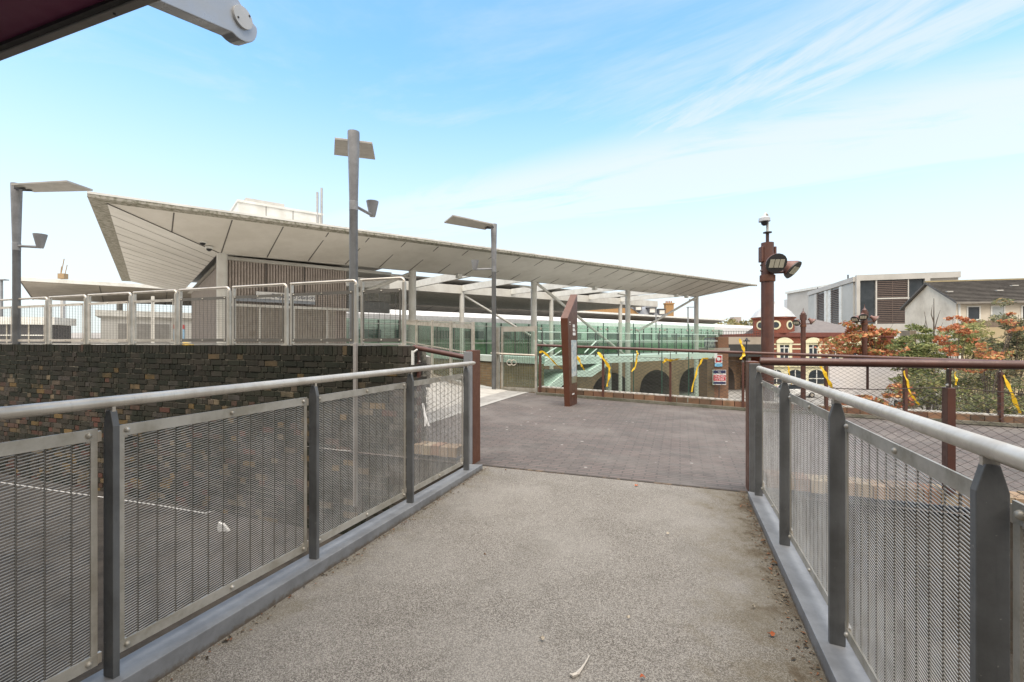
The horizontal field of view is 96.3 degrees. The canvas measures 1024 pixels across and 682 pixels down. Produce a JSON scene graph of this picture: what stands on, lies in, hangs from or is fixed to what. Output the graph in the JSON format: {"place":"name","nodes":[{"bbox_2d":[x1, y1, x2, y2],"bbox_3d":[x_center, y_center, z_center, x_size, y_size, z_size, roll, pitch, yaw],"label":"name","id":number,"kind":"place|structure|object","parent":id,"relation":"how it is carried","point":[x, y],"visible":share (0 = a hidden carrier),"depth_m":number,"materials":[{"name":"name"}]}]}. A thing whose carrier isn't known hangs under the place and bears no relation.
{"place":"outdoors","nodes":[
{"label":"outdoors","id":0,"kind":"place"},
{"bbox_2d":[71,333,100,342],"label":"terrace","id":1,"kind":"structure","parent":0,"point":[77,335],"depth_m":211.55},
{"bbox_2d":[96,344,429,387],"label":"pavement","id":2,"kind":"structure","parent":0,"point":[427,362],"depth_m":20.39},
{"bbox_2d":[0,279,8,316],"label":"platform lamp","id":3,"kind":"object","parent":2,"relation":"on","point":[1,291],"visible":0.52,"depth_m":39.93,"materials":[{"name":"grey metal"}]},
{"bbox_2d":[0,317,75,342],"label":"platform shelter","id":4,"kind":"object","parent":2,"relation":"on","point":[63,327],"visible":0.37,"depth_m":30.74,"materials":[{"name":"white paint"}]},
{"bbox_2d":[95,296,190,342],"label":"platform building","id":5,"kind":"structure","parent":2,"relation":"on","point":[113,331],"depth_m":36.15,"materials":[{"name":"white paint"}]},
{"bbox_2d":[236,304,348,342],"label":"security gate","id":6,"kind":"structure","parent":2,"relation":"on","point":[252,315],"depth_m":18.66,"materials":[{"name":"metal"}]},
{"bbox_2d":[334,129,378,343],"bbox_3d":[-2.676,-1.616,7.867,0.719,3.632,1.356,0,0,-20],"label":"lamp post","id":7,"kind":"object","parent":2,"relation":"on","point":[353,148],"visible":0.95,"depth_m":7.25,"materials":[{"name":"grey metal"}]},
{"bbox_2d":[191,256,391,345],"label":"station building","id":8,"kind":"structure","parent":0,"point":[245,271],"depth_m":19.42,"materials":[{"name":"beige paint"}]},
{"bbox_2d":[236,291,314,304],"bbox_3d":[-9.528,-1.735,18.284,3.204,0.410,0.048,0,0,-39],"label":"station sign","id":9,"kind":"object","parent":8,"relation":"attached to","point":[307,299],"visible":0.59,"depth_m":18.38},
{"bbox_2d":[307,377,506,446],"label":"pavement","id":10,"kind":"structure","parent":0,"point":[486,391],"depth_m":11.07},
{"bbox_2d":[406,320,474,384],"bbox_3d":[-2.405,0.275,14.168,0.079,2.130,5.672,0,0,-33],"label":"glazed fence","id":11,"kind":"object","parent":10,"relation":"on","point":[451,325],"visible":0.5,"depth_m":13.66,"materials":[{"name":"metal"}]},
{"bbox_2d":[444,215,496,388],"bbox_3d":[-0.998,-0.865,11.756,1.319,4.410,0.720,0,0,-25],"label":"lamp post","id":12,"kind":"object","parent":10,"relation":"on","point":[463,221],"visible":0.92,"depth_m":11.94,"materials":[{"name":"grey metal"}]},
{"bbox_2d":[427,352,544,470],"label":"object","id":13,"kind":"structure","parent":10,"relation":"on","point":[485,370],"depth_m":14.14,"materials":[{"name":"metal"}]},
{"bbox_2d":[537,322,713,395],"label":"posts","id":14,"kind":"object","parent":13,"relation":"attached to","point":[633,352],"visible":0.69,"depth_m":14.31,"materials":[{"name":"metal"}]},
{"bbox_2d":[491,326,536,392],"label":"steel gate","id":15,"kind":"structure","parent":10,"relation":"on","point":[522,329],"depth_m":11.97,"materials":[{"name":"silver metal"}]},
{"bbox_2d":[157,466,827,681],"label":"walkway","id":16,"kind":"structure","parent":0,"point":[574,570],"depth_m":2.46,"materials":[{"name":"concrete"}]},
{"bbox_2d":[0,361,482,681],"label":"walkway railing","id":17,"kind":"object","parent":16,"relation":"on","point":[160,658],"visible":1,"depth_m":2.13,"materials":[{"name":"metal"}]},
{"bbox_2d":[171,468,822,681],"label":"grit","id":18,"kind":"object","parent":16,"relation":"on","point":[783,594],"visible":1,"depth_m":2.54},
{"bbox_2d":[569,655,589,677],"bbox_3d":[0.301,1.392,1.962,0.031,0.017,0.158,0,0,41],"label":"feather","id":19,"kind":"object","parent":16,"relation":"on","point":[575,674],"visible":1,"depth_m":1.92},
{"bbox_2d":[748,366,1023,681],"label":"walkway railing","id":20,"kind":"object","parent":16,"relation":"on","point":[823,613],"visible":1,"depth_m":1.62,"materials":[{"name":"metal"}]},
{"bbox_2d":[0,473,1012,681],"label":"bank","id":21,"kind":"structure","parent":0,"point":[99,666],"depth_m":4.90,"materials":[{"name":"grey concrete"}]},
{"bbox_2d":[0,482,214,513],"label":"painted ground line","id":22,"kind":"object","parent":21,"relation":"on","point":[103,497],"visible":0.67,"depth_m":6.77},
{"bbox_2d":[0,344,427,533],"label":"brick wall","id":23,"kind":"structure","parent":21,"relation":"on","point":[35,373],"depth_m":6.68,"materials":[{"name":"brick"}]},
{"bbox_2d":[10,180,92,343],"bbox_3d":[-8.708,-1.375,8.557,1.326,3.150,0.499,0,0,0],"label":"lamp post","id":24,"kind":"object","parent":23,"relation":"on","point":[16,196],"visible":0.97,"depth_m":8.55,"materials":[{"name":"grey metal"}]},
{"bbox_2d":[0,276,409,345],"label":"stainless fence","id":25,"kind":"object","parent":23,"relation":"on","point":[178,318],"visible":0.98,"depth_m":6.74,"materials":[{"name":"metal"}]},
{"bbox_2d":[353,343,357,506],"bbox_3d":[-1.964,1.050,5.754,0.046,2.050,0.040,0,0,20],"label":"conduit","id":26,"kind":"object","parent":23,"relation":"attached to","point":[355,363],"visible":0.82,"depth_m":5.74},
{"bbox_2d":[411,349,417,364],"bbox_3d":[-1.161,0.188,5.466,0.079,0.193,0.029,0,0,0],"label":"wall bracket","id":27,"kind":"object","parent":23,"relation":"attached to","point":[412,357],"depth_m":5.46,"materials":[{"name":"metal"}]},
{"bbox_2d":[217,522,229,530],"bbox_3d":[-3.703,2.420,5.910,0.182,0.182,0.020,0,0,0],"label":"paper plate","id":28,"kind":"object","parent":21,"relation":"on","point":[224,527],"visible":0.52,"depth_m":5.90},
{"bbox_2d":[414,459,462,494],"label":"retaining wall","id":29,"kind":"structure","parent":21,"relation":"on","point":[435,481],"depth_m":5.41,"materials":[{"name":"brick"}]},
{"bbox_2d":[769,495,1012,653],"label":"retaining wall","id":30,"kind":"structure","parent":21,"relation":"on","point":[968,571],"depth_m":3.83,"materials":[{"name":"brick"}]},
{"bbox_2d":[763,469,1023,507],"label":"brick coping","id":31,"kind":"object","parent":30,"relation":"on","point":[1019,498],"visible":0.3,"depth_m":3.87,"materials":[{"name":"brick"}]},
{"bbox_2d":[760,358,1023,496],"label":"net railing","id":32,"kind":"object","parent":31,"relation":"on","point":[948,409],"visible":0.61,"depth_m":3.77,"materials":[{"name":"brown metal"}]},
{"bbox_2d":[0,0,1023,332],"label":"sky","id":33,"kind":"structure","parent":0,"point":[872,137],"materials":[{"name":"blue"}]},
{"bbox_2d":[588,301,680,322],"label":"brick house","id":34,"kind":"structure","parent":0,"point":[668,306],"depth_m":81.15,"materials":[{"name":"brown brick"}]},
{"bbox_2d":[548,386,745,492],"bbox_3d":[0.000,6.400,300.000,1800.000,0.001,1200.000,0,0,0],"label":"ground","id":35,"kind":"structure","parent":0,"point":[676,485],"depth_m":22.32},
{"bbox_2d":[57,259,67,317],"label":"chimney stack","id":36,"kind":"object","parent":35,"relation":"on","point":[60,275],"visible":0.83,"depth_m":299.10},
{"bbox_2d":[87,191,756,396],"bbox_3d":[-1.993,0.885,35.182,43.289,11.030,23.998,0,0,-39],"label":"station canopy","id":37,"kind":"object","parent":35,"relation":"on","point":[154,243],"visible":0.68,"depth_m":21.28,"materials":[{"name":"metal"}]},
{"bbox_2d":[205,246,212,250],"bbox_3d":[-10.660,-3.241,16.140,0.253,0.162,0.253,0,0,0],"label":"dome camera","id":38,"kind":"object","parent":37,"relation":"attached to","point":[208,248],"visible":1,"depth_m":16.07,"materials":[{"name":"white paint"}]},
{"bbox_2d":[230,188,322,223],"bbox_3d":[-14.092,-6.650,27.435,4.500,5.100,3.168,0,0,-39],"label":"roof plant","id":39,"kind":"object","parent":37,"relation":"on","point":[260,207],"visible":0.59,"depth_m":26.23,"materials":[{"name":"white paint"}]},
{"bbox_2d":[533,331,716,389],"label":"landing deck","id":40,"kind":"structure","parent":35,"relation":"on","point":[643,356],"depth_m":25.03,"materials":[{"name":"beige paint"}]},
{"bbox_2d":[542,341,605,386],"bbox_3d":[2.475,1.172,21.661,4.822,2.388,1.610,0,0,-39],"label":"stair","id":41,"kind":"object","parent":40,"relation":"attached to","point":[553,374],"visible":0.41,"depth_m":21.45,"materials":[{"name":"green paint"}]},
{"bbox_2d":[509,351,748,394],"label":"brick viaduct","id":42,"kind":"object","parent":35,"relation":"on","point":[678,375],"visible":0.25,"depth_m":51.24,"materials":[{"name":"brick"}]},
{"bbox_2d":[21,277,724,323],"bbox_3d":[1.941,-1.050,65.344,97.982,6.900,9.076,0,0,-39],"label":"platform canopy","id":43,"kind":"object","parent":42,"relation":"on","point":[39,287],"visible":0.2,"depth_m":36.72,"materials":[{"name":"metal"}]},
{"bbox_2d":[346,320,719,355],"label":"glass screen","id":44,"kind":"object","parent":42,"relation":"on","point":[484,346],"visible":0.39,"depth_m":40.86,"materials":[{"name":"glass"}]},
{"bbox_2d":[346,310,752,339],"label":"train","id":45,"kind":"object","parent":42,"relation":"on","point":[480,320],"visible":0.2,"depth_m":54.74,"materials":[{"name":"metal"}]},
{"bbox_2d":[646,307,656,339],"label":"platform lamp","id":46,"kind":"object","parent":42,"relation":"on","point":[655,322],"visible":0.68,"depth_m":61.95,"materials":[{"name":"grey metal"}]},
{"bbox_2d":[686,307,693,336],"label":"platform lamp","id":47,"kind":"object","parent":42,"relation":"on","point":[688,317],"visible":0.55,"depth_m":61.96,"materials":[{"name":"grey metal"}]},
{"bbox_2d":[660,331,760,360],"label":"railway bridge","id":48,"kind":"structure","parent":35,"relation":"on","point":[754,344],"depth_m":58.00,"materials":[{"name":"metal"}]},
{"bbox_2d":[713,370,725,396],"bbox_3d":[17.844,4.440,39.508,1.148,3.920,0.124,0,0,0],"label":"estate sign","id":49,"kind":"object","parent":35,"relation":"on","point":[722,381],"visible":0.82,"depth_m":39.45,"materials":[{"name":"metal"}]},
{"bbox_2d":[714,318,752,325],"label":"trees","id":50,"kind":"object","parent":35,"relation":"on","point":[732,322],"visible":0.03,"depth_m":166.79,"materials":[{"name":"green plant"}]},
{"bbox_2d":[758,242,801,400],"bbox_3d":[5.917,2.109,10.069,0.869,8.582,0.571,0,0,0],"label":"floodlight pole","id":51,"kind":"object","parent":35,"relation":"on","point":[772,261],"visible":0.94,"depth_m":10.08,"materials":[{"name":"brown metal"}]},
{"bbox_2d":[758,212,771,241],"bbox_3d":[5.617,-2.515,10.164,0.322,0.664,0.235,0,0,-34],"label":"pole camera","id":52,"kind":"object","parent":51,"relation":"on","point":[764,220],"visible":0.97,"depth_m":10.13,"materials":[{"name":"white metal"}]},
{"bbox_2d":[792,309,815,399],"bbox_3d":[18.135,2.175,28.481,1.417,8.449,0.575,0,0,0],"label":"floodlight pole","id":53,"kind":"object","parent":35,"relation":"on","point":[803,318],"visible":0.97,"depth_m":28.48,"materials":[{"name":"brown metal"}]},
{"bbox_2d":[720,302,895,386],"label":"corner pub","id":54,"kind":"structure","parent":35,"relation":"on","point":[787,335],"depth_m":59.92,"materials":[{"name":"red brick"}]},
{"bbox_2d":[756,321,760,329],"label":"round window","id":55,"kind":"structure","parent":54,"relation":"in","point":[758,325],"depth_m":61.28,"materials":[{"name":"beige paint"}]},
{"bbox_2d":[774,320,780,328],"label":"round window","id":56,"kind":"structure","parent":54,"relation":"in","point":[777,324],"depth_m":59.80,"materials":[{"name":"beige paint"}]},
{"bbox_2d":[774,370,781,383],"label":"arched window","id":57,"kind":"structure","parent":54,"relation":"in","point":[775,379],"depth_m":59.89,"materials":[{"name":"white glass"}]},
{"bbox_2d":[776,337,792,357],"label":"window","id":58,"kind":"structure","parent":54,"relation":"in","point":[784,345],"depth_m":59.84,"materials":[{"name":"beige paint"}]},
{"bbox_2d":[786,320,792,328],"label":"round window","id":59,"kind":"structure","parent":54,"relation":"in","point":[789,324],"depth_m":59.81,"materials":[{"name":"beige paint"}]},
{"bbox_2d":[788,370,800,378],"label":"arched window","id":60,"kind":"structure","parent":54,"relation":"in","point":[794,373],"depth_m":59.89,"materials":[{"name":"white glass"}]},
{"bbox_2d":[806,337,820,357],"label":"window","id":61,"kind":"structure","parent":54,"relation":"in","point":[811,343],"depth_m":59.84,"materials":[{"name":"beige paint"}]},
{"bbox_2d":[809,370,823,383],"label":"arched window","id":62,"kind":"structure","parent":54,"relation":"in","point":[818,377],"depth_m":59.89,"materials":[{"name":"white glass"}]},
{"bbox_2d":[785,283,832,319],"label":"office wing","id":63,"kind":"structure","parent":35,"relation":"on","point":[797,302],"depth_m":105.66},
{"bbox_2d":[814,320,911,373],"bbox_3d":[20.636,2.601,27.054,6.491,7.703,3.697,0,0,0],"label":"maple tree","id":64,"kind":"object","parent":35,"relation":"on","point":[856,335],"visible":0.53,"depth_m":26.65,"materials":[{"name":"orange plant"}]},
{"bbox_2d":[829,366,901,405],"bbox_3d":[18.760,3.870,24.405,3.680,5.060,0.190,0,0,3],"label":"hoarding","id":65,"kind":"object","parent":35,"relation":"on","point":[851,371],"visible":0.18,"depth_m":24.32,"materials":[{"name":"metal"}]},
{"bbox_2d":[851,304,879,358],"bbox_3d":[20.251,2.150,26.223,1.470,8.500,0.680,0,0,0],"label":"floodlight pole","id":66,"kind":"object","parent":35,"relation":"on","point":[863,316],"visible":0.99,"depth_m":26.27,"materials":[{"name":"brown metal"}]},
{"bbox_2d":[841,382,917,407],"bbox_3d":[12.067,3.921,14.894,2.705,5.061,1.789,0,0,0],"label":"maple tree","id":67,"kind":"object","parent":35,"relation":"on","point":[896,388],"visible":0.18,"depth_m":15.00,"materials":[{"name":"orange plant"}]},
{"bbox_2d":[807,271,960,351],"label":"concrete offices","id":68,"kind":"structure","parent":35,"relation":"on","point":[885,297],"depth_m":74.20,"materials":[{"name":"white concrete"}]},
{"bbox_2d":[818,292,823,319],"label":"window","id":69,"kind":"structure","parent":68,"relation":"in","point":[821,292],"depth_m":90.70,"materials":[{"name":"grey glass"}]},
{"bbox_2d":[832,287,838,323],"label":"window","id":70,"kind":"structure","parent":68,"relation":"in","point":[838,287],"depth_m":83.47,"materials":[{"name":"grey glass"}]},
{"bbox_2d":[860,279,922,323],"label":"window","id":71,"kind":"structure","parent":68,"relation":"in","point":[867,288],"depth_m":73.88,"materials":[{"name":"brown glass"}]},
{"bbox_2d":[885,323,962,409],"bbox_3d":[19.686,2.791,22.114,3.606,7.324,2.714,0,0,-12],"label":"birch tree","id":72,"kind":"object","parent":35,"relation":"on","point":[921,348],"visible":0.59,"depth_m":21.73,"materials":[{"name":"green plant"}]},
{"bbox_2d":[924,302,942,404],"bbox_3d":[22.060,2.084,24.000,0.988,8.633,0.120,0,0,0],"label":"bare sapling","id":73,"kind":"object","parent":35,"relation":"on","point":[933,319],"visible":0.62,"depth_m":23.99,"materials":[{"name":"brown plant"}]},
{"bbox_2d":[881,368,1018,413],"bbox_3d":[15.606,3.559,16.372,5.000,5.786,2.548,0,0,0],"label":"grey willow","id":74,"kind":"object","parent":35,"relation":"on","point":[940,378],"visible":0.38,"depth_m":16.10,"materials":[{"name":"green plant"}]},
{"bbox_2d":[932,315,979,398],"bbox_3d":[17.421,2.703,17.898,1.428,7.497,2.550,0,0,37],"label":"maple sapling","id":75,"kind":"object","parent":35,"relation":"on","point":[955,326],"visible":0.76,"depth_m":18.11,"materials":[{"name":"orange plant"}]},
{"bbox_2d":[909,319,1006,409],"bbox_3d":[19.786,2.762,20.231,4.774,7.382,2.891,0,0,0],"label":"birch tree","id":76,"kind":"object","parent":35,"relation":"on","point":[969,345],"visible":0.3,"depth_m":19.79,"materials":[{"name":"green plant"}]},
{"bbox_2d":[900,278,1023,413],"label":"gabled house","id":77,"kind":"structure","parent":35,"relation":"on","point":[971,299],"depth_m":39.08,"materials":[{"name":"paint"}]},
{"bbox_2d":[966,306,980,319],"bbox_3d":[37.896,-2.283,37.654,0.922,1.174,0.070,0,0,16],"label":"window","id":78,"kind":"structure","parent":77,"relation":"in","point":[972,312],"depth_m":37.66,"materials":[{"name":"white paint"}]},
{"bbox_2d":[990,306,1004,319],"bbox_3d":[39.431,-2.283,37.220,0.936,1.174,0.070,0,0,16],"label":"window","id":79,"kind":"structure","parent":77,"relation":"in","point":[993,309],"depth_m":37.24,"materials":[{"name":"white paint"}]},
{"bbox_2d":[1021,305,1023,319],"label":"window","id":80,"kind":"structure","parent":77,"relation":"in","point":[1022,306],"depth_m":36.78,"materials":[{"name":"white paint"}]},
{"bbox_2d":[956,381,1023,414],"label":"grey willow","id":81,"kind":"object","parent":35,"relation":"on","point":[1021,404],"visible":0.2,"depth_m":13.54,"materials":[{"name":"green plant"}]},
{"bbox_2d":[963,298,1023,413],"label":"birch tree","id":82,"kind":"object","parent":35,"relation":"on","point":[1016,340],"visible":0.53,"depth_m":15.51,"materials":[{"name":"orange plant"}]},
{"bbox_2d":[973,312,1023,412],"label":"maple sapling","id":83,"kind":"object","parent":35,"relation":"on","point":[996,355],"visible":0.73,"depth_m":13.81,"materials":[{"name":"orange plant"}]},
{"bbox_2d":[348,392,1023,514],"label":"plaza paving","id":84,"kind":"structure","parent":0,"point":[687,445],"depth_m":6.34,"materials":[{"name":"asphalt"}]},
{"bbox_2d":[319,391,521,450],"bbox_3d":[-1.098,1.333,8.783,0.550,0.127,6.269,0,0,23],"label":"kerb band","id":85,"kind":"object","parent":84,"relation":"on","point":[490,398],"visible":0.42,"depth_m":9.98,"materials":[{"name":"paint"}]},
{"bbox_2d":[343,392,527,450],"bbox_3d":[-0.873,1.335,8.686,0.120,0.112,6.269,0,0,23],"label":"kerb line","id":86,"kind":"object","parent":85,"relation":"on","point":[456,413],"visible":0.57,"depth_m":9.66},
{"bbox_2d":[414,441,461,457],"bbox_3d":[-0.871,1.287,5.472,0.566,0.116,0.215,0,0,20],"label":"brick coping","id":87,"kind":"object","parent":84,"relation":"on","point":[447,449],"visible":0.54,"depth_m":5.38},
{"bbox_2d":[413,345,463,442],"bbox_3d":[-0.831,0.637,5.404,0.844,1.185,0.062,0,0,28],"label":"net railing","id":88,"kind":"object","parent":87,"relation":"on","point":[440,352],"visible":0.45,"depth_m":5.44,"materials":[{"name":"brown metal"}]},
{"bbox_2d":[422,403,429,425],"bbox_3d":[-0.996,0.846,5.241,0.052,0.258,0.153,0,0,-42],"label":"plastic strip","id":89,"kind":"object","parent":88,"relation":"attached to","point":[426,418],"visible":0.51,"depth_m":5.22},
{"bbox_2d":[464,350,479,463],"bbox_3d":[-0.459,0.757,5.267,0.090,1.305,0.268,0,0,20],"label":"end post","id":90,"kind":"object","parent":84,"relation":"on","point":[474,409],"visible":0.66,"depth_m":5.22,"materials":[{"name":"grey metal"}]},
{"bbox_2d":[560,294,576,406],"bbox_3d":[1.259,0.192,9.602,0.387,2.417,0.823,0,0,28],"label":"information sign","id":91,"kind":"object","parent":84,"relation":"on","point":[568,318],"visible":0.79,"depth_m":9.49,"materials":[{"name":"metal"}]},
{"bbox_2d":[483,465,747,492],"bbox_3d":[0.868,1.396,4.718,2.800,0.004,0.028,0,0,20],"label":"joint strip","id":92,"kind":"object","parent":84,"relation":"on","point":[620,479],"visible":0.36,"depth_m":4.62,"materials":[{"name":"metal"}]},
{"bbox_2d":[746,361,759,491],"bbox_3d":[2.245,0.800,4.276,0.090,1.220,0.268,0,0,20],"label":"end post","id":93,"kind":"object","parent":84,"relation":"on","point":[751,370],"visible":0.59,"depth_m":4.16,"materials":[{"name":"grey metal"}]},
{"bbox_2d":[536,386,1023,426],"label":"plaza kerb","id":94,"kind":"structure","parent":84,"relation":"on","point":[703,402],"depth_m":9.74,"materials":[{"name":"brick"}]},
{"bbox_2d":[537,344,1021,422],"bbox_3d":[6.495,0.860,9.402,12.285,1.579,0.580,0,0,15],"label":"net railing","id":95,"kind":"object","parent":94,"relation":"on","point":[1000,381],"visible":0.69,"depth_m":9.46,"materials":[{"name":"brown metal"}]},
{"bbox_2d":[539,351,561,368],"bbox_3d":[0.931,0.451,11.010,0.578,0.447,0.054,0,0,22],"label":"tape","id":96,"kind":"object","parent":95,"relation":"attached to","point":[547,355],"visible":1,"depth_m":11.04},
{"bbox_2d":[597,352,610,386],"bbox_3d":[2.120,0.648,10.553,0.315,0.800,0.047,0,0,24],"label":"tape","id":97,"kind":"object","parent":95,"relation":"attached to","point":[606,362],"visible":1,"depth_m":10.53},
{"bbox_2d":[662,358,678,363],"bbox_3d":[3.488,0.437,10.026,0.388,0.120,0.065,0,0,25],"label":"tape","id":98,"kind":"object","parent":95,"relation":"attached to","point":[665,360],"visible":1,"depth_m":10.04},
{"bbox_2d":[691,358,707,391],"bbox_3d":[4.015,0.726,9.817,0.346,0.746,0.036,0,0,24],"label":"tape","id":99,"kind":"object","parent":95,"relation":"attached to","point":[696,372],"visible":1,"depth_m":9.84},
{"bbox_2d":[739,339,744,358],"bbox_3d":[4.779,0.166,9.530,0.128,0.436,0.041,0,0,16],"label":"tape","id":100,"kind":"object","parent":95,"relation":"attached to","point":[743,348],"visible":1,"depth_m":9.52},
{"bbox_2d":[820,366,832,388],"bbox_3d":[6.290,0.726,9.179,0.250,0.486,0.050,0,0,11],"label":"tape","id":101,"kind":"object","parent":95,"relation":"attached to","point":[826,377],"visible":0.87,"depth_m":9.18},
{"bbox_2d":[903,371,919,405],"bbox_3d":[7.728,0.910,8.885,0.289,0.678,0.048,0,0,11],"label":"tape","id":102,"kind":"object","parent":95,"relation":"attached to","point":[912,396],"visible":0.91,"depth_m":8.89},
{"bbox_2d":[1003,375,1020,412],"bbox_3d":[9.316,0.985,8.557,0.282,0.712,0.048,0,0,16],"label":"tape","id":103,"kind":"object","parent":95,"relation":"attached to","point":[1008,386],"visible":0.89,"depth_m":8.55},
{"bbox_2d":[699,337,729,403],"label":"brick pier","id":104,"kind":"structure","parent":0,"point":[722,343],"depth_m":40.00,"materials":[{"name":"brick"}]},
{"bbox_2d":[704,338,715,347],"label":"lattice panel","id":105,"kind":"object","parent":104,"relation":"on","point":[711,342],"visible":0.94,"depth_m":40.50,"materials":[{"name":"white paint"}]},
{"bbox_2d":[715,355,721,366],"bbox_3d":[17.968,1.718,39.904,0.650,1.022,0.051,0,0,0],"label":"rail sign","id":106,"kind":"object","parent":104,"relation":"attached to","point":[719,358],"visible":0.87,"depth_m":39.89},
{"bbox_2d":[730,317,740,322],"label":"tower block","id":107,"kind":"structure","parent":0,"point":[737,319],"depth_m":317.00,"materials":[{"name":"concrete"}]},
{"bbox_2d":[679,390,916,408],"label":"street","id":108,"kind":"structure","parent":0,"point":[737,393],"depth_m":52.86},
{"bbox_2d":[743,338,749,399],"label":"street lamp","id":109,"kind":"object","parent":108,"relation":"on","point":[746,340],"visible":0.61,"depth_m":49.95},
{"bbox_2d":[774,383,818,397],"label":"parked car","id":110,"kind":"object","parent":108,"relation":"on","point":[797,390],"visible":0.22,"depth_m":51.56,"materials":[{"name":"paint"}]},
{"bbox_3d":[-6.713,0.150,-6.094,25.631,12.500,16.705,0,0,0],"label":"apartment block","id":111,"kind":"object","parent":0,"visible":0},
{"bbox_2d":[0,0,159,60],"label":"purple awning","id":112,"kind":"object","parent":111,"relation":"attached to","point":[26,25],"visible":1,"depth_m":1.86,"materials":[{"name":"fabric"}]},
{"bbox_2d":[148,0,256,45],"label":"awning bracket","id":113,"kind":"object","parent":112,"relation":"attached to","point":[230,21],"visible":0.96,"depth_m":2.10,"materials":[{"name":"silver metal"}]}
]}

